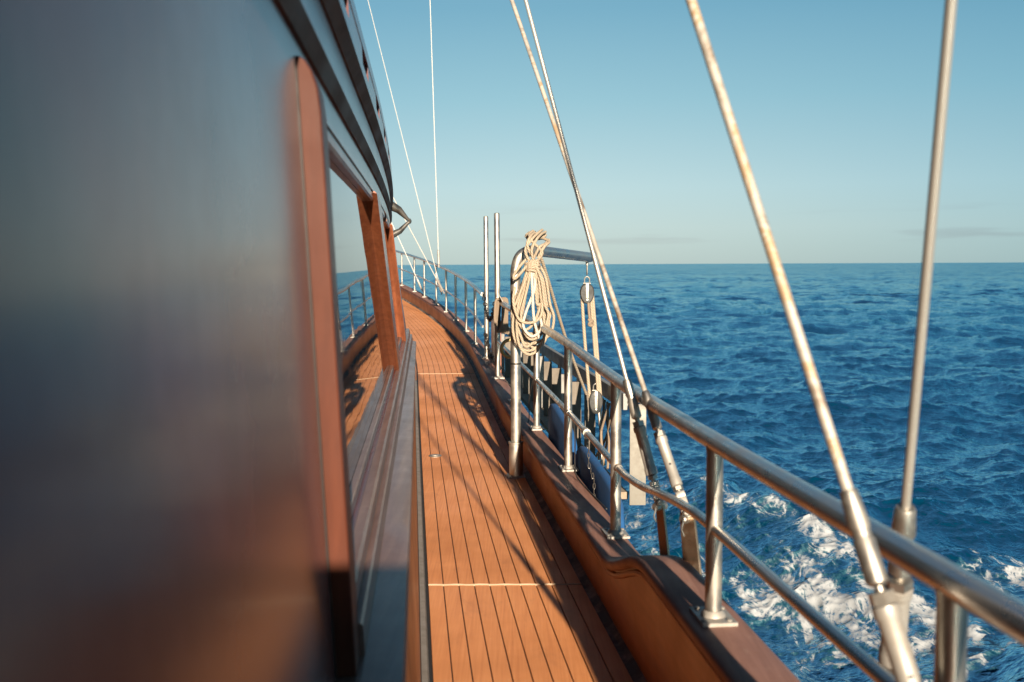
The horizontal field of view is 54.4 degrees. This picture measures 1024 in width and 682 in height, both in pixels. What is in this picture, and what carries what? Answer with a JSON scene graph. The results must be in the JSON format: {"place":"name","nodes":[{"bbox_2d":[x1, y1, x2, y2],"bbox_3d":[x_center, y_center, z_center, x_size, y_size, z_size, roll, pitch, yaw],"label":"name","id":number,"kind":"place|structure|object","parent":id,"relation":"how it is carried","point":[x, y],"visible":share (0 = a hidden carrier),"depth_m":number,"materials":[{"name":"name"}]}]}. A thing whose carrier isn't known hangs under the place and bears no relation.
{"place":"outdoors","nodes":[
{"label":"outdoors","id":0,"kind":"place"},
{"bbox_2d":[354,0,1023,264],"label":"sky","id":1,"kind":"structure","parent":0,"point":[833,102],"materials":[{"name":"blue"}]},
{"bbox_2d":[398,262,1023,681],"bbox_3d":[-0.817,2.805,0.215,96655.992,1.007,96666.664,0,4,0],"label":"sea","id":2,"kind":"structure","parent":0,"point":[714,346],"depth_m":19.43,"materials":[{"name":"liquid"}]},
{"bbox_2d":[415,418,421,681],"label":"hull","id":3,"kind":"object","parent":2,"relation":"on","point":[418,561],"depth_m":5.26,"materials":[{"name":"brown paint"}]},
{"bbox_2d":[402,298,646,681],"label":"deck","id":4,"kind":"structure","parent":3,"relation":"on","point":[508,592],"depth_m":5.03,"materials":[{"name":"brown wood"}]},
{"bbox_2d":[0,0,420,681],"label":"cabin","id":5,"kind":"object","parent":4,"relation":"on","point":[208,408],"visible":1,"depth_m":1.00,"materials":[{"name":"varnished mahogany"},{"name":"glass"}]},
{"bbox_2d":[327,129,393,516],"bbox_3d":[-0.654,-0.182,4.625,0.086,1.060,4.274,-1,4,-5],"label":"window","id":6,"kind":"structure","parent":5,"relation":"in","point":[367,370],"depth_m":3.69,"materials":[{"name":"clear glass"}]},
{"bbox_2d":[383,216,401,348],"bbox_3d":[-0.924,-0.396,7.410,0.129,1.060,3.791,-1,4,-5],"label":"window","id":7,"kind":"structure","parent":5,"relation":"in","point":[385,221],"depth_m":8.47,"materials":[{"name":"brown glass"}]},
{"bbox_2d":[392,202,411,237],"bbox_3d":[-1.252,-1.345,11.030,0.284,0.436,0.110,-1,4,-11],"label":"bracket","id":8,"kind":"object","parent":5,"relation":"attached to","point":[397,209],"visible":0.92,"depth_m":11.02,"materials":[{"name":"silver metal"}]},
{"bbox_2d":[429,454,441,456],"bbox_3d":[-0.602,0.895,7.801,0.104,0.014,0.104,0,4,0],"label":"deck filler","id":9,"kind":"object","parent":4,"relation":"on","point":[435,455],"visible":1,"depth_m":7.78,"materials":[{"name":"silver metal"}]},
{"bbox_2d":[505,236,592,478],"bbox_3d":[0.363,0.073,7.472,0.256,1.697,1.382,2,5,31],"label":"davit","id":10,"kind":"object","parent":4,"relation":"on","point":[516,454],"visible":0.72,"depth_m":6.99,"materials":[{"name":"silver metal"}]},
{"bbox_2d":[500,338,510,358],"bbox_3d":[-0.026,0.058,7.627,0.135,0.161,0.025,0,4,0],"label":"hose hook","id":11,"kind":"object","parent":10,"relation":"attached to","point":[505,355],"visible":0.81,"depth_m":7.62,"materials":[{"name":"metal"}]},
{"bbox_2d":[511,229,554,355],"bbox_3d":[0.144,-0.341,6.898,0.310,0.877,0.267,0,4,0],"label":"rope coil","id":12,"kind":"object","parent":10,"relation":"hanging from","point":[532,268],"visible":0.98,"depth_m":6.81,"materials":[{"name":"beige fabric"}]},
{"bbox_2d":[540,257,586,394],"bbox_3d":[0.392,-0.079,7.444,0.035,1.131,1.269,1,5,19],"label":"tackle rope","id":13,"kind":"object","parent":10,"relation":"hanging from","point":[561,323],"visible":0.89,"depth_m":7.30,"materials":[{"name":"beige fabric"}]},
{"bbox_2d":[580,262,593,303],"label":"pulley block","id":14,"kind":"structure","parent":10,"relation":"hanging from","point":[587,292],"depth_m":8.02,"materials":[{"name":"silver metal"}]},
{"bbox_2d":[580,296,590,401],"bbox_3d":[0.601,0.062,8.100,0.100,0.872,0.029,-1,5,-16],"label":"tackle rope","id":15,"kind":"object","parent":14,"relation":"hanging from","point":[585,346],"visible":0.91,"depth_m":8.09,"materials":[{"name":"beige fabric"}]},
{"bbox_2d":[587,303,593,326],"bbox_3d":[0.634,-0.212,8.028,0.056,0.195,0.054,0,4,0],"label":"tail rope","id":16,"kind":"object","parent":14,"relation":"hanging from","point":[590,322],"visible":1,"depth_m":8.02,"materials":[{"name":"beige fabric"}]},
{"bbox_2d":[590,300,598,390],"bbox_3d":[0.673,0.061,8.104,0.091,0.832,0.026,-1,4,-9],"label":"tackle rope","id":17,"kind":"object","parent":14,"relation":"hanging from","point":[594,344],"visible":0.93,"depth_m":8.09,"materials":[{"name":"beige fabric"}]},
{"bbox_2d":[589,383,602,413],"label":"pulley block","id":18,"kind":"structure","parent":17,"relation":"hanging from","point":[595,401],"depth_m":8.11,"materials":[{"name":"silver metal"}]},
{"bbox_2d":[593,297,601,393],"bbox_3d":[0.692,0.070,8.120,0.099,0.892,0.027,0,4,0],"label":"tackle rope","id":19,"kind":"object","parent":14,"relation":"hanging from","point":[597,352],"visible":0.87,"depth_m":8.10,"materials":[{"name":"beige fabric"}]},
{"bbox_2d":[400,283,799,681],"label":"bulwark","id":20,"kind":"object","parent":4,"relation":"on","point":[648,601],"visible":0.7,"depth_m":3.60,"materials":[{"name":"brown wood"}]},
{"bbox_2d":[396,250,483,343],"bbox_3d":[-1.894,-1.281,19.502,0.637,1.668,15.885,-1,5,-13],"label":"railing","id":21,"kind":"object","parent":20,"relation":"on","point":[476,290],"visible":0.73,"depth_m":16.10,"materials":[{"name":"silver metal"}]},
{"bbox_2d":[368,1,441,294],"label":"stay","id":22,"kind":"object","parent":21,"relation":"attached to","point":[405,150],"visible":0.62,"depth_m":19.20,"materials":[{"name":"metal"}]},
{"bbox_2d":[391,222,422,291],"bbox_3d":[-2.482,-2.404,20.776,1.282,2.778,0.044,0,4,9],"label":"stay","id":23,"kind":"object","parent":21,"relation":"attached to","point":[420,286],"visible":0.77,"depth_m":20.77,"materials":[{"name":"metal"}]},
{"bbox_2d":[393,197,444,293],"bbox_3d":[-1.973,-2.376,16.668,1.992,3.210,0.042,-4,6,-37],"label":"stay","id":24,"kind":"object","parent":21,"relation":"attached to","point":[439,284],"visible":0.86,"depth_m":17.22,"materials":[{"name":"metal"}]},
{"bbox_2d":[430,4,439,267],"bbox_3d":[-1.350,-3.759,17.331,0.156,4.950,0.042,1,5,18],"label":"stay","id":25,"kind":"object","parent":21,"relation":"attached to","point":[438,255],"visible":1,"depth_m":17.37,"materials":[{"name":"metal"}]},
{"bbox_2d":[481,216,490,358],"bbox_3d":[-0.303,-0.628,11.686,0.130,1.667,0.130,-1,4,-6],"label":"gate post","id":26,"kind":"object","parent":20,"relation":"on","point":[486,274],"visible":0.78,"depth_m":11.66,"materials":[{"name":"silver metal"}]},
{"bbox_2d":[482,292,494,321],"bbox_3d":[-0.251,-0.362,10.904,0.050,0.302,1.640,-1,4,-6],"label":"chain","id":27,"kind":"object","parent":26,"relation":"hanging from","point":[489,318],"visible":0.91,"depth_m":11.15,"materials":[{"name":"black metal"}]},
{"bbox_2d":[491,319,500,371],"bbox_3d":[-0.180,0.052,11.262,0.025,0.669,1.056,-1,4,-6],"label":"gate board","id":28,"kind":"object","parent":20,"relation":"attached to","point":[492,338],"visible":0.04,"depth_m":11.47,"materials":[{"name":"brown wood"}]},
{"bbox_2d":[491,213,504,378],"bbox_3d":[-0.150,-0.456,10.095,0.130,1.677,0.130,-1,4,-6],"label":"gate post","id":29,"kind":"object","parent":20,"relation":"on","point":[497,272],"visible":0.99,"depth_m":10.05,"materials":[{"name":"silver metal"}]},
{"bbox_2d":[483,330,503,369],"bbox_3d":[-0.214,0.092,10.937,0.050,0.337,1.655,-1,4,-7],"label":"chain","id":30,"kind":"object","parent":29,"relation":"hanging from","point":[491,356],"visible":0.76,"depth_m":11.21,"materials":[{"name":"black metal"}]},
{"bbox_2d":[528,380,532,422],"bbox_3d":[0.134,0.445,7.330,0.018,0.334,0.161,-1,4,-9],"label":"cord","id":31,"kind":"object","parent":20,"relation":"attached to","point":[529,401],"visible":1,"depth_m":7.36,"materials":[{"name":"black fabric"}]},
{"bbox_2d":[548,404,576,464],"bbox_3d":[0.332,0.743,6.642,0.050,0.558,1.177,-1,4,-6],"label":"fender pad","id":32,"kind":"object","parent":20,"relation":"attached to","point":[555,425],"visible":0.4,"depth_m":6.69,"materials":[{"name":"blue fabric"}]},
{"bbox_2d":[573,422,606,509],"bbox_3d":[0.401,0.630,5.345,0.027,0.324,0.970,-1,4,-6],"label":"cord","id":33,"kind":"object","parent":20,"relation":"attached to","point":[575,467],"visible":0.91,"depth_m":5.76,"materials":[{"name":"black fabric"}]},
{"bbox_2d":[576,446,624,529],"bbox_3d":[0.460,0.880,5.368,0.050,0.478,1.338,-1,4,-6],"label":"fender pad","id":34,"kind":"object","parent":20,"relation":"attached to","point":[601,479],"visible":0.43,"depth_m":5.30,"materials":[{"name":"blue fabric"}]},
{"bbox_2d":[652,501,669,554],"bbox_3d":[0.560,0.831,3.688,0.070,0.474,0.122,-2,5,-17],"label":"chainplate","id":35,"kind":"object","parent":20,"relation":"attached to","point":[659,511],"visible":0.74,"depth_m":3.69,"materials":[{"name":"silver metal"}]},
{"bbox_2d":[524,0,664,505],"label":"shroud","id":36,"kind":"object","parent":35,"relation":"attached to","point":[650,468],"visible":0.9,"depth_m":3.79,"materials":[{"name":"metal"}]},
{"bbox_2d":[679,512,701,574],"bbox_3d":[0.612,0.799,3.388,0.070,0.447,0.151,-1,5,-14],"label":"chainplate","id":37,"kind":"object","parent":20,"relation":"attached to","point":[690,544],"visible":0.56,"depth_m":3.40,"materials":[{"name":"silver metal"}]},
{"bbox_2d":[510,0,690,516],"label":"shroud","id":38,"kind":"object","parent":37,"relation":"attached to","point":[661,440],"visible":0.75,"depth_m":3.70,"materials":[{"name":"silver metal"}]},
{"bbox_2d":[496,301,1023,681],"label":"railing","id":39,"kind":"object","parent":20,"relation":"on","point":[960,592],"visible":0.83,"depth_m":2.32,"materials":[{"name":"silver metal"}]},
{"bbox_2d":[494,283,509,333],"bbox_3d":[-0.106,-0.306,9.591,0.112,0.503,0.188,1,5,19],"label":"rope hank","id":40,"kind":"object","parent":39,"relation":"hanging from","point":[501,325],"visible":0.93,"depth_m":9.58,"materials":[{"name":"beige fabric"}]},
{"bbox_2d":[586,442,595,496],"bbox_3d":[0.411,0.675,5.181,0.022,0.348,0.098,-3,5,-33],"label":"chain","id":41,"kind":"object","parent":39,"relation":"hanging from","point":[590,468],"visible":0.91,"depth_m":5.18,"materials":[{"name":"silver metal"}]},
{"bbox_2d":[501,327,645,504],"bbox_3d":[0.280,0.467,12.177,0.317,0.840,9.492,-1,4,-7],"label":"boarding ladder","id":42,"kind":"object","parent":3,"relation":"attached to","point":[551,379],"visible":0.56,"depth_m":9.41,"materials":[{"name":"wood"}]},
{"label":"chainplate","id":43,"kind":"object","parent":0,"visible":0},
{"bbox_2d":[686,0,921,681],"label":"shroud","id":44,"kind":"object","parent":43,"relation":"attached to","point":[886,610],"visible":1,"depth_m":1.66,"materials":[{"name":"silver metal"}]},
{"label":"chainplate","id":45,"kind":"object","parent":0,"visible":0},
{"bbox_2d":[878,0,957,675],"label":"shroud","id":46,"kind":"object","parent":45,"relation":"attached to","point":[900,582],"visible":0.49,"depth_m":1.79,"materials":[{"name":"metal"}]}
]}

